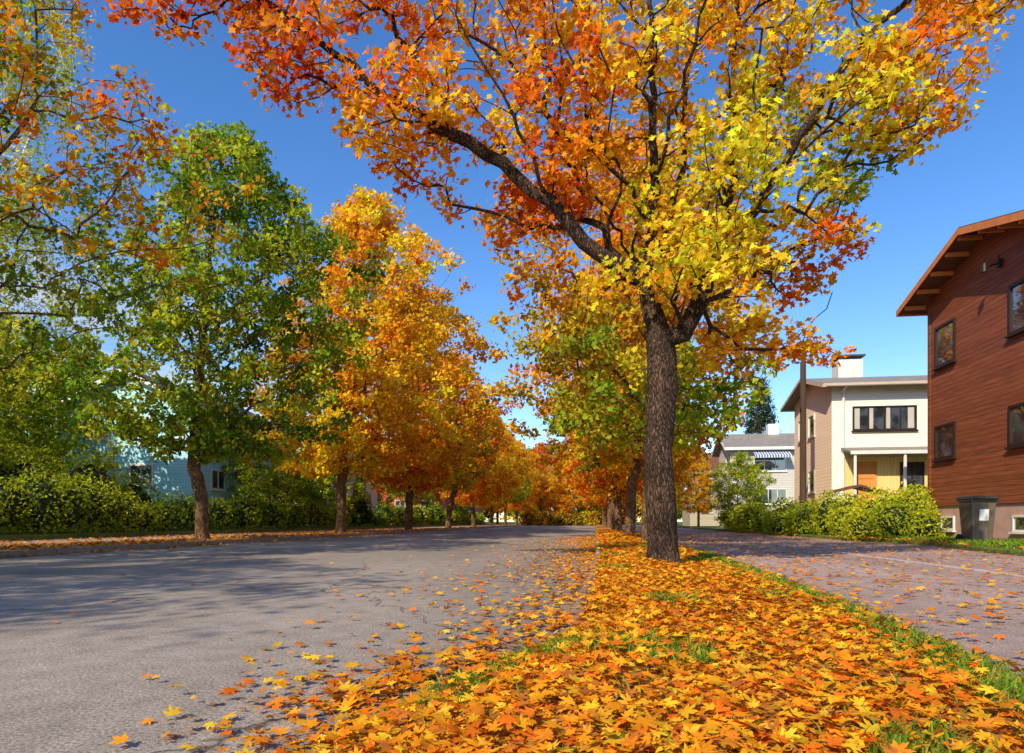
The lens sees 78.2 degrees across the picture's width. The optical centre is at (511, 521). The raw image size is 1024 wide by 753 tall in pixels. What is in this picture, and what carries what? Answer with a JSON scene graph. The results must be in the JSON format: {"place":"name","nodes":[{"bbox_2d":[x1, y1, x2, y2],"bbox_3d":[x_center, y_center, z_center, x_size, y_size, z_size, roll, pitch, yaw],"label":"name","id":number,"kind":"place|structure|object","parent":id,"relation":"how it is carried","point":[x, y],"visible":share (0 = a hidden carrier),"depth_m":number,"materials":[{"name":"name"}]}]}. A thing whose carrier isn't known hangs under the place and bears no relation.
{"place":"outdoors","nodes":[
{"label":"outdoors","id":0,"kind":"place"},
{"bbox_2d":[0,524,518,545],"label":"pavement","id":1,"kind":"structure","parent":0,"point":[88,539],"depth_m":22.30,"materials":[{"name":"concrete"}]},
{"bbox_2d":[0,522,519,540],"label":"lawn","id":2,"kind":"structure","parent":0,"point":[25,536],"depth_m":24.94,"materials":[{"name":"green plant"}]},
{"bbox_2d":[0,349,99,466],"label":"garden tree","id":3,"kind":"object","parent":2,"relation":"on","point":[45,400],"visible":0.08,"depth_m":32.85,"materials":[{"name":"green plant"}]},
{"bbox_2d":[0,308,126,484],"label":"garden tree","id":4,"kind":"object","parent":2,"relation":"on","point":[23,413],"visible":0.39,"depth_m":27.67,"materials":[{"name":"green plant"}]},
{"bbox_2d":[2,345,153,480],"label":"garden tree","id":5,"kind":"object","parent":2,"relation":"on","point":[91,376],"visible":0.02,"depth_m":41.62,"materials":[{"name":"green plant"}]},
{"bbox_2d":[0,0,160,412],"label":"birch tree","id":6,"kind":"object","parent":2,"relation":"on","point":[15,165],"visible":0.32,"depth_m":23.28,"materials":[{"name":"green plant"}]},
{"bbox_2d":[0,418,166,532],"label":"bush","id":7,"kind":"object","parent":2,"relation":"on","point":[9,465],"visible":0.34,"depth_m":24.55,"materials":[{"name":"green plant"}]},
{"bbox_2d":[0,462,176,533],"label":"hedge","id":8,"kind":"object","parent":2,"relation":"on","point":[38,504],"visible":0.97,"depth_m":21.14,"materials":[{"name":"green plant"}]},
{"bbox_2d":[50,369,286,528],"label":"blue house","id":9,"kind":"structure","parent":2,"relation":"on","point":[172,477],"depth_m":35.03,"materials":[{"name":"clear paint"}]},
{"bbox_2d":[81,418,106,440],"bbox_3d":[-23.450,-5.175,35.328,1.580,1.250,0.150,0,0,7],"label":"window","id":10,"kind":"structure","parent":9,"relation":"in","point":[86,438],"depth_m":35.35,"materials":[{"name":"white glass"}]},
{"bbox_2d":[128,417,151,439],"bbox_3d":[-20.575,-5.175,34.951,1.580,1.250,0.150,0,0,7],"label":"window","id":11,"kind":"structure","parent":9,"relation":"in","point":[149,419],"depth_m":34.91,"materials":[{"name":"white glass"}]},
{"bbox_2d":[128,464,153,485],"bbox_3d":[-20.575,-2.575,34.951,1.580,1.250,0.150,0,0,7],"label":"window","id":12,"kind":"structure","parent":9,"relation":"in","point":[146,469],"depth_m":34.94,"materials":[{"name":"white glass"}]},
{"bbox_2d":[169,420,184,438],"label":"window","id":13,"kind":"structure","parent":9,"relation":"in","point":[176,437],"depth_m":34.64,"materials":[{"name":"white glass"}]},
{"bbox_2d":[210,469,226,491],"bbox_3d":[-16.978,-2.375,36.420,0.150,1.250,1.480,0,0,7],"label":"window","id":14,"kind":"structure","parent":9,"relation":"in","point":[217,482],"depth_m":36.37,"materials":[{"name":"white glass"}]},
{"bbox_2d":[148,483,351,530],"bbox_3d":[-13.515,-0.684,35.853,2.815,2.719,20.704,0,0,7],"label":"hedge","id":15,"kind":"object","parent":2,"relation":"on","point":[247,509],"visible":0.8,"depth_m":32.32,"materials":[{"name":"green plant"}]},
{"bbox_2d":[218,430,323,515],"bbox_3d":[-14.928,-2.564,37.882,7.339,6.352,5.175,0,0,23],"label":"garden tree","id":16,"kind":"object","parent":2,"relation":"on","point":[272,479],"visible":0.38,"depth_m":36.91,"materials":[{"name":"green plant"}]},
{"bbox_2d":[268,393,340,493],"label":"garden tree","id":17,"kind":"object","parent":2,"relation":"on","point":[295,451],"visible":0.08,"depth_m":48.48,"materials":[{"name":"green plant"}]},
{"bbox_2d":[271,443,379,517],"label":"garden tree","id":18,"kind":"object","parent":2,"relation":"on","point":[324,489],"visible":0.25,"depth_m":43.40,"materials":[{"name":"green plant"}]},
{"bbox_2d":[286,437,376,525],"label":"white cottage","id":19,"kind":"structure","parent":2,"relation":"on","point":[372,498],"depth_m":57.59,"materials":[{"name":"clear paint"}]},
{"bbox_2d":[366,492,371,505],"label":"window","id":20,"kind":"structure","parent":19,"relation":"in","point":[369,493],"depth_m":58.10,"materials":[{"name":"white glass"}]},
{"bbox_2d":[349,476,373,526],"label":"spruce tree","id":21,"kind":"object","parent":2,"relation":"on","point":[362,506],"visible":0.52,"depth_m":47.73,"materials":[{"name":"green plant"}]},
{"bbox_2d":[349,433,405,509],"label":"garden tree","id":22,"kind":"object","parent":2,"relation":"on","point":[392,495],"visible":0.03,"depth_m":67.39,"materials":[{"name":"green plant"}]},
{"bbox_2d":[395,447,437,508],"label":"garden tree","id":23,"kind":"object","parent":2,"relation":"on","point":[430,495],"visible":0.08,"depth_m":77.78,"materials":[{"name":"green plant"}]},
{"bbox_2d":[346,500,486,526],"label":"hedge","id":24,"kind":"object","parent":2,"relation":"on","point":[385,515],"visible":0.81,"depth_m":62.97,"materials":[{"name":"green plant"}]},
{"bbox_2d":[455,495,476,512],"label":"garden tree","id":25,"kind":"object","parent":2,"relation":"on","point":[457,508],"visible":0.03,"depth_m":100.77,"materials":[{"name":"green plant"}]},
{"bbox_2d":[459,505,483,519],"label":"pale grey house","id":26,"kind":"structure","parent":2,"relation":"on","point":[481,510],"depth_m":108.38,"materials":[{"name":"clear paint"}]},
{"bbox_2d":[483,471,516,524],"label":"garden tree","id":27,"kind":"object","parent":2,"relation":"on","point":[496,510],"visible":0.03,"depth_m":111.01,"materials":[{"name":"orange plant"}]},
{"bbox_2d":[0,524,521,550],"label":"verge strip","id":28,"kind":"object","parent":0,"point":[109,544],"depth_m":18.18,"materials":[{"name":"plant"}]},
{"bbox_2d":[0,0,265,385],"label":"maple tree","id":29,"kind":"object","parent":28,"relation":"on","point":[27,53],"visible":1,"depth_m":11.51,"materials":[{"name":"orange plant"}]},
{"bbox_2d":[0,120,389,539],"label":"maple tree","id":30,"kind":"object","parent":28,"relation":"on","point":[226,434],"visible":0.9,"depth_m":19.07,"materials":[{"name":"green plant"}]},
{"bbox_2d":[0,526,481,558],"bbox_3d":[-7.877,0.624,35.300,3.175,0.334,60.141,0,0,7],"label":"fallen leaves","id":31,"kind":"object","parent":28,"relation":"on","point":[84,543],"visible":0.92,"depth_m":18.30,"materials":[{"name":"orange plant"}]},
{"bbox_2d":[211,185,507,532],"bbox_3d":[-7.528,-7.836,31.522,14.424,17.079,10.684,0,0,7],"label":"maple tree","id":32,"kind":"object","parent":28,"relation":"on","point":[395,337],"visible":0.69,"depth_m":29.98,"materials":[{"name":"orange plant"}]},
{"bbox_2d":[304,286,502,529],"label":"maple tree","id":33,"kind":"object","parent":28,"relation":"on","point":[420,477],"visible":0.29,"depth_m":41.74,"materials":[{"name":"orange plant"}]},
{"bbox_2d":[368,351,524,527],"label":"maple tree","id":34,"kind":"object","parent":28,"relation":"on","point":[465,480],"visible":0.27,"depth_m":53.92,"materials":[{"name":"orange plant"}]},
{"bbox_2d":[438,395,540,526],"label":"maple tree","id":35,"kind":"object","parent":28,"relation":"on","point":[472,497],"visible":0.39,"depth_m":64.62,"materials":[{"name":"orange plant"}]},
{"bbox_2d":[457,422,534,525],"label":"maple tree","id":36,"kind":"object","parent":28,"relation":"on","point":[495,505],"visible":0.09,"depth_m":76.79,"materials":[{"name":"orange plant"}]},
{"bbox_2d":[483,431,543,525],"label":"maple tree","id":37,"kind":"object","parent":28,"relation":"on","point":[529,489],"visible":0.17,"depth_m":87.98,"materials":[{"name":"orange plant"}]},
{"bbox_2d":[496,438,548,524],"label":"maple tree","id":38,"kind":"object","parent":28,"relation":"on","point":[516,507],"visible":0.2,"depth_m":100.71,"materials":[{"name":"orange plant"}]},
{"bbox_2d":[507,446,556,515],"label":"garden tree","id":39,"kind":"object","parent":28,"relation":"on","point":[520,512],"visible":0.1,"depth_m":127.46,"materials":[{"name":"orange plant"}]},
{"bbox_2d":[0,523,595,752],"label":"road","id":40,"kind":"structure","parent":0,"point":[74,682],"depth_m":4.28,"materials":[{"name":"grey asphalt"}]},
{"bbox_2d":[11,531,587,624],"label":"fallen leaves","id":41,"kind":"object","parent":40,"relation":"on","point":[518,623],"visible":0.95,"depth_m":10.26,"materials":[{"name":"orange plant"}]},
{"bbox_2d":[108,650,511,752],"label":"fallen leaves","id":42,"kind":"object","parent":40,"relation":"on","point":[293,714],"visible":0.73,"depth_m":2.19,"materials":[{"name":"orange plant"}]},
{"bbox_2d":[56,536,595,710],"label":"fallen leaves","id":43,"kind":"object","parent":40,"relation":"on","point":[402,669],"visible":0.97,"depth_m":3.55,"materials":[{"name":"orange plant"}]},
{"bbox_2d":[523,442,573,512],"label":"garden tree","id":44,"kind":"object","parent":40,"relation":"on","point":[539,467],"visible":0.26,"depth_m":111.12,"materials":[{"name":"orange plant"}]},
{"bbox_2d":[537,457,586,513],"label":"garden tree","id":45,"kind":"object","parent":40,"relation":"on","point":[552,483],"visible":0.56,"depth_m":104.83,"materials":[{"name":"orange plant"}]},
{"bbox_2d":[552,468,602,514],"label":"garden tree","id":46,"kind":"object","parent":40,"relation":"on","point":[595,508],"visible":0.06,"depth_m":109.74,"materials":[{"name":"orange plant"}]},
{"bbox_2d":[567,525,600,626],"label":"kerb","id":47,"kind":"structure","parent":40,"relation":"on","point":[574,609],"depth_m":5.29,"materials":[{"name":"concrete"}]},
{"bbox_2d":[572,469,605,525],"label":"maple tree","id":48,"kind":"object","parent":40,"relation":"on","point":[604,513],"depth_m":79.00,"materials":[{"name":"brown plant"}]},
{"bbox_2d":[575,471,621,524],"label":"maple tree","id":49,"kind":"object","parent":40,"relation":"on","point":[580,496],"depth_m":96.63,"materials":[{"name":"orange plant"}]},
{"bbox_2d":[577,469,642,526],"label":"maple tree","id":50,"kind":"object","parent":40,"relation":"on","point":[598,502],"visible":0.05,"depth_m":64.72,"materials":[{"name":"orange plant"}]},
{"bbox_2d":[535,428,694,527],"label":"maple tree","id":51,"kind":"object","parent":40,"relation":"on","point":[543,445],"visible":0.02,"depth_m":53.41,"materials":[{"name":"orange plant"}]},
{"bbox_2d":[563,403,681,528],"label":"maple tree","id":52,"kind":"object","parent":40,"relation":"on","point":[581,468],"visible":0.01,"depth_m":43.32,"materials":[{"name":"orange plant"}]},
{"bbox_2d":[532,314,715,530],"bbox_3d":[6.168,-5.572,34.077,7.969,12.507,11.486,0,0,-31],"label":"maple tree","id":53,"kind":"object","parent":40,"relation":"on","point":[616,486],"visible":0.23,"depth_m":34.25,"materials":[{"name":"orange plant"}]},
{"bbox_2d":[380,469,454,523],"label":"red house","id":54,"kind":"structure","parent":0,"point":[444,503],"depth_m":82.60,"materials":[{"name":"clear paint"}]},
{"bbox_2d":[395,500,404,506],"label":"window","id":55,"kind":"structure","parent":54,"relation":"in","point":[397,502],"depth_m":82.62,"materials":[{"name":"white glass"}]},
{"bbox_2d":[420,500,430,509],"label":"window","id":56,"kind":"structure","parent":54,"relation":"in","point":[427,503],"depth_m":82.14,"materials":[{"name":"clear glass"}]},
{"bbox_2d":[0,0,1023,521],"label":"sky","id":57,"kind":"structure","parent":0,"point":[976,174],"materials":[{"name":"blue"}]},
{"bbox_2d":[304,524,1023,752],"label":"verge","id":58,"kind":"structure","parent":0,"point":[503,732],"depth_m":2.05,"materials":[{"name":"orange plant"}]},
{"bbox_2d":[106,0,1023,562],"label":"maple tree","id":59,"kind":"object","parent":58,"relation":"on","point":[724,224],"visible":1,"depth_m":7.72,"materials":[{"name":"orange plant"}]},
{"bbox_2d":[472,112,789,541],"bbox_3d":[3.212,-5.170,17.130,7.943,11.743,10.384,0,0,7],"label":"maple tree","id":60,"kind":"object","parent":58,"relation":"on","point":[580,331],"visible":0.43,"depth_m":16.12,"materials":[{"name":"orange plant"}]},
{"bbox_2d":[468,217,793,533],"bbox_3d":[5.027,-5.728,25.511,11.584,12.893,8.313,0,0,26],"label":"maple tree","id":61,"kind":"object","parent":58,"relation":"on","point":[623,459],"visible":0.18,"depth_m":24.69,"materials":[{"name":"green plant"}]},
{"bbox_2d":[287,555,1023,752],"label":"fallen leaves","id":62,"kind":"object","parent":58,"relation":"on","point":[645,734],"visible":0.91,"depth_m":2.06,"materials":[{"name":"orange plant"}]},
{"bbox_2d":[595,529,743,562],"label":"fallen leaves","id":63,"kind":"object","parent":58,"relation":"on","point":[605,535],"visible":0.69,"depth_m":12.91,"materials":[{"name":"orange plant"}]},
{"bbox_2d":[678,453,719,525],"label":"beige house","id":64,"kind":"structure","parent":0,"point":[689,519],"depth_m":67.99,"materials":[{"name":"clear paint"}]},
{"bbox_2d":[622,525,1023,683],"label":"pavement","id":65,"kind":"structure","parent":0,"point":[1011,629],"depth_m":5.55,"materials":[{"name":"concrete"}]},
{"bbox_2d":[636,525,1023,573],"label":"driveway","id":66,"kind":"structure","parent":0,"point":[929,555],"depth_m":12.64,"materials":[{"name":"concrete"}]},
{"bbox_2d":[622,495,641,512],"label":"garden tree","id":67,"kind":"object","parent":66,"relation":"on","point":[624,508],"visible":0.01,"depth_m":105.68,"materials":[{"name":"orange plant"}]},
{"bbox_2d":[636,485,679,507],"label":"garden tree","id":68,"kind":"object","parent":66,"relation":"on","point":[640,500],"visible":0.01,"depth_m":93.45,"materials":[{"name":"orange plant"}]},
{"bbox_2d":[674,473,682,524],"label":"garden tree","id":69,"kind":"object","parent":66,"relation":"on","point":[679,514],"visible":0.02,"depth_m":76.23,"materials":[{"name":"green plant"}]},
{"bbox_2d":[640,533,1023,672],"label":"fallen leaves","id":70,"kind":"object","parent":66,"relation":"on","point":[991,607],"visible":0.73,"depth_m":7.32,"materials":[{"name":"orange plant"}]},
{"bbox_2d":[636,522,1023,555],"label":"lawn","id":71,"kind":"structure","parent":0,"point":[1014,552],"depth_m":16.90,"materials":[{"name":"green plant"}]},
{"bbox_2d":[674,443,718,526],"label":"garden tree","id":72,"kind":"object","parent":71,"relation":"on","point":[704,482],"visible":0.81,"depth_m":55.95,"materials":[{"name":"orange plant"}]},
{"bbox_2d":[707,450,776,523],"bbox_3d":[13.694,-1.828,37.568,3.952,4.850,5.604,0,0,19],"label":"garden tree","id":73,"kind":"object","parent":71,"relation":"on","point":[750,472],"visible":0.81,"depth_m":37.10,"materials":[{"name":"green plant"}]},
{"bbox_2d":[726,499,769,532],"bbox_3d":[12.378,-0.239,32.694,2.475,1.845,2.157,0,0,7],"label":"bush","id":74,"kind":"object","parent":71,"relation":"on","point":[745,515],"visible":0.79,"depth_m":32.27,"materials":[{"name":"green plant"}]},
{"bbox_2d":[711,424,793,526],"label":"grey house","id":75,"kind":"structure","parent":71,"relation":"on","point":[772,448],"depth_m":47.86,"materials":[{"name":"clear paint"}]},
{"bbox_2d":[754,456,787,471],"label":"window","id":76,"kind":"structure","parent":75,"relation":"in","point":[772,464],"depth_m":47.82,"materials":[{"name":"white glass"}]},
{"bbox_2d":[759,488,786,504],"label":"window","id":77,"kind":"structure","parent":75,"relation":"in","point":[773,493],"depth_m":47.79,"materials":[{"name":"white glass"}]},
{"bbox_2d":[718,497,798,531],"bbox_3d":[13.583,-0.227,35.544,2.189,1.859,15.020,0,0,7],"label":"hedge","id":78,"kind":"object","parent":71,"relation":"on","point":[780,505],"visible":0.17,"depth_m":30.32,"materials":[{"name":"green plant"}]},
{"bbox_2d":[760,505,818,535],"bbox_3d":[11.656,0.004,26.021,1.933,1.304,4.133,0,0,1],"label":"bush","id":79,"kind":"object","parent":71,"relation":"on","point":[777,520],"visible":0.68,"depth_m":26.40,"materials":[{"name":"green plant"}]},
{"bbox_2d":[799,361,806,508],"bbox_3d":[11.906,-2.980,25.769,0.280,7.160,0.280,0,0,7],"label":"utility pole","id":80,"kind":"object","parent":71,"relation":"on","point":[803,478],"visible":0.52,"depth_m":25.67,"materials":[{"name":"brown wood"}]},
{"bbox_2d":[783,487,863,536],"bbox_3d":[11.805,-0.304,24.392,2.133,1.941,9.324,0,0,7],"label":"hedge","id":81,"kind":"object","parent":71,"relation":"on","point":[831,512],"visible":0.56,"depth_m":23.25,"materials":[{"name":"green plant"}]},
{"bbox_2d":[780,354,928,507],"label":"white house","id":82,"kind":"structure","parent":71,"relation":"on","point":[862,433],"depth_m":25.82,"materials":[{"name":"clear paint"}]},
{"bbox_2d":[797,420,799,442],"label":"window","id":83,"kind":"structure","parent":82,"relation":"in","point":[799,420],"depth_m":30.08,"materials":[{"name":"white glass"}]},
{"bbox_2d":[806,413,814,438],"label":"window","id":84,"kind":"structure","parent":82,"relation":"in","point":[811,418],"depth_m":28.41,"materials":[{"name":"white glass"}]},
{"bbox_2d":[807,470,814,493],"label":"window","id":85,"kind":"structure","parent":82,"relation":"in","point":[811,474],"depth_m":28.41,"materials":[{"name":"white glass"}]},
{"bbox_2d":[857,462,876,503],"bbox_3d":[14.448,-1.400,25.737,0.850,2.080,0.078,0,0,7],"label":"door","id":86,"kind":"structure","parent":82,"relation":"in","point":[866,471],"depth_m":25.70,"materials":[{"name":"orange wood"}]},
{"bbox_2d":[851,405,918,431],"bbox_3d":[15.202,-4.195,25.715,2.530,1.050,0.150,0,0,7],"label":"window","id":87,"kind":"structure","parent":82,"relation":"in","point":[898,413],"depth_m":25.71,"materials":[{"name":"brown glass"}]},
{"bbox_2d":[899,462,925,487],"bbox_3d":[16.210,-1.875,25.522,0.980,1.050,0.150,0,0,7],"label":"window","id":88,"kind":"structure","parent":82,"relation":"in","point":[915,470],"depth_m":25.52,"materials":[{"name":"black glass"}]},
{"bbox_2d":[836,479,949,540],"bbox_3d":[11.365,-0.313,18.825,2.884,1.924,3.730,0,0,7],"label":"bush","id":89,"kind":"object","parent":71,"relation":"on","point":[905,512],"visible":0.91,"depth_m":18.18,"materials":[{"name":"green plant"}]},
{"bbox_2d":[830,535,1023,548],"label":"fallen leaves","id":90,"kind":"object","parent":71,"relation":"on","point":[920,540],"visible":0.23,"depth_m":15.48,"materials":[{"name":"orange plant"}]},
{"bbox_2d":[896,210,1023,538],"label":"brown house","id":91,"kind":"structure","parent":71,"relation":"on","point":[966,295],"depth_m":16.56,"materials":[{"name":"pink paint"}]},
{"bbox_2d":[932,421,956,461],"bbox_3d":[12.438,-2.275,18.110,0.150,1.050,1.130,0,0,7],"label":"window","id":92,"kind":"structure","parent":91,"relation":"in","point":[944,434],"depth_m":18.10,"materials":[{"name":"black glass"}]},
{"bbox_2d":[932,317,956,370],"bbox_3d":[12.438,-5.075,18.110,0.150,1.250,1.130,0,0,7],"label":"window","id":93,"kind":"structure","parent":91,"relation":"in","point":[944,334],"depth_m":18.10,"materials":[{"name":"black glass"}]},
{"bbox_2d":[937,516,955,531],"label":"window","id":94,"kind":"structure","parent":91,"relation":"in","point":[951,519],"depth_m":17.94,"materials":[{"name":"white glass"}]},
{"bbox_2d":[1004,402,1023,449],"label":"window","id":95,"kind":"structure","parent":91,"relation":"in","point":[1016,411],"depth_m":15.05,"materials":[{"name":"black glass"}]},
{"bbox_2d":[1004,278,1023,338],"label":"window","id":96,"kind":"structure","parent":91,"relation":"in","point":[1016,290],"depth_m":15.05,"materials":[{"name":"clear glass"}]},
{"bbox_2d":[1008,515,1023,533],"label":"window","id":97,"kind":"structure","parent":91,"relation":"in","point":[1017,520],"depth_m":15.06,"materials":[{"name":"clear glass"}]},
{"bbox_2d":[956,496,999,540],"bbox_3d":[10.858,-0.045,14.716,0.598,1.090,0.788,0,0,7],"label":"wheelie bin","id":98,"kind":"object","parent":71,"relation":"on","point":[977,515],"visible":0.85,"depth_m":14.48,"materials":[{"name":"plastic"}]},
{"bbox_2d":[835,534,1023,549],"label":"grass","id":99,"kind":"structure","parent":0,"point":[1007,543],"depth_m":13.83,"materials":[{"name":"green plant"}]},
{"label":"ground","id":100,"kind":"structure","parent":0,"visible":0},
{"bbox_2d":[0,525,525,557],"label":"kerb","id":101,"kind":"structure","parent":100,"relation":"on","point":[16,553],"depth_m":16.77,"materials":[{"name":"concrete"}]},
{"bbox_2d":[378,488,641,523],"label":"woodland","id":102,"kind":"object","parent":100,"relation":"on","point":[638,513],"visible":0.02,"depth_m":152.64,"materials":[{"name":"orange plant"}]},
{"bbox_2d":[518,509,624,525],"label":"hedge","id":103,"kind":"object","parent":100,"relation":"on","point":[563,518],"visible":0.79,"depth_m":103.99,"materials":[{"name":"green plant"}]},
{"bbox_2d":[737,374,781,433],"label":"spruce tree","id":104,"kind":"object","parent":100,"relation":"on","point":[754,424],"visible":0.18,"depth_m":58.28,"materials":[{"name":"green plant"}]},
{"bbox_2d":[635,526,1023,576],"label":"pale kerb","id":105,"kind":"structure","parent":100,"relation":"on","point":[894,559],"depth_m":9.36,"materials":[{"name":"concrete"}]}
]}

